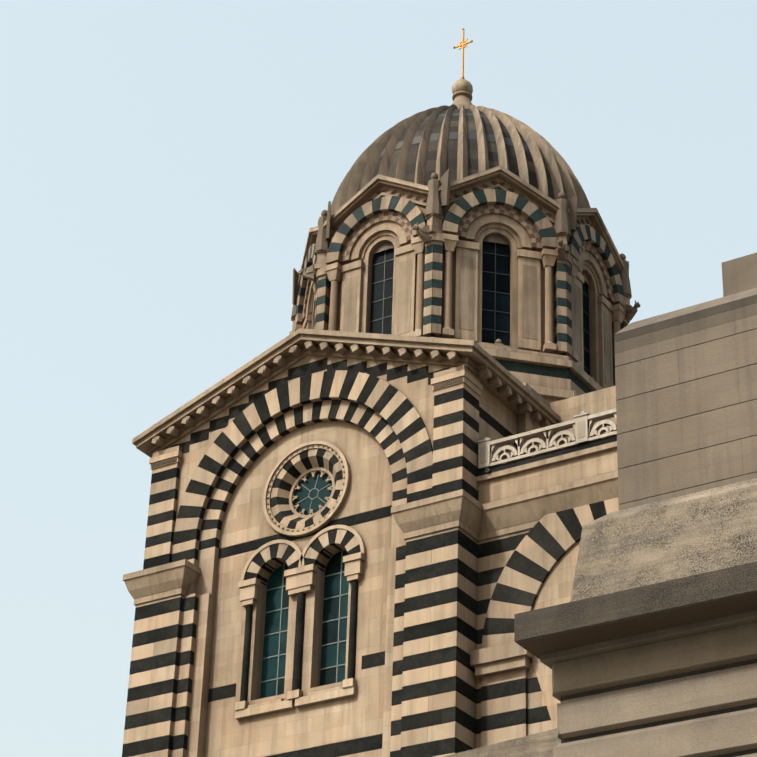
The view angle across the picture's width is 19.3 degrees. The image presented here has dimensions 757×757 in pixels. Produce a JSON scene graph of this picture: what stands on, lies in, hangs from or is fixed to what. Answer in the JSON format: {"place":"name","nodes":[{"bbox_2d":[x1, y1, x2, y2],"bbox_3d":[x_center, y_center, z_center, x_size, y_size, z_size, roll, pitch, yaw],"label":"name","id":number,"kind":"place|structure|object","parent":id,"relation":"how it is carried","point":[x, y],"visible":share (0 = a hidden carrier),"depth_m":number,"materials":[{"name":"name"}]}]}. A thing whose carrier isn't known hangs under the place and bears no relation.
{"place":"outdoors","nodes":[
{"label":"outdoors","id":0,"kind":"place"},
{"bbox_2d":[0,0,756,756],"label":"sky","id":1,"kind":"structure","parent":0,"point":[167,167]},
{"bbox_2d":[220,328,560,586],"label":"transept","id":2,"kind":"object","parent":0,"point":[510,404],"visible":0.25,"depth_m":70.11,"materials":[{"name":"stone"}]},
{"bbox_2d":[289,165,639,422],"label":"drum","id":3,"kind":"object","parent":2,"relation":"on","point":[532,308],"visible":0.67,"depth_m":78.01,"materials":[{"name":"stone"}]},
{"bbox_2d":[331,79,590,285],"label":"dome","id":4,"kind":"structure","parent":3,"relation":"on","point":[461,136],"depth_m":81.49,"materials":[{"name":"stone"}]},
{"bbox_2d":[453,28,472,78],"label":"cross","id":5,"kind":"object","parent":4,"relation":"on","point":[462,44],"visible":0.94,"depth_m":88.77,"materials":[{"name":"gold metal"}]},
{"bbox_3d":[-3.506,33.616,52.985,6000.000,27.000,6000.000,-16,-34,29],"label":"ground","id":6,"kind":"structure","parent":0,"visible":0},
{"bbox_2d":[122,328,489,756],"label":"church facade","id":7,"kind":"structure","parent":6,"relation":"on","point":[317,597],"depth_m":68.91,"materials":[{"name":"stone"}]},
{"bbox_2d":[443,728,560,756],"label":"ledge","id":8,"kind":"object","parent":6,"relation":"on","point":[541,744],"depth_m":34.98,"materials":[{"name":"stone"}]},
{"bbox_2d":[470,386,618,747],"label":"aisle wall","id":9,"kind":"structure","parent":6,"relation":"on","point":[543,503],"depth_m":65.05,"materials":[{"name":"brown stone"}]},
{"bbox_2d":[514,478,756,756],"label":"stone cornice","id":10,"kind":"structure","parent":6,"relation":"on","point":[642,642],"depth_m":24.76,"materials":[{"name":"stone"}]},
{"bbox_2d":[614,253,756,510],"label":"fort wall","id":11,"kind":"structure","parent":10,"relation":"on","point":[686,397],"depth_m":28.13,"materials":[{"name":"stone"}]}
]}

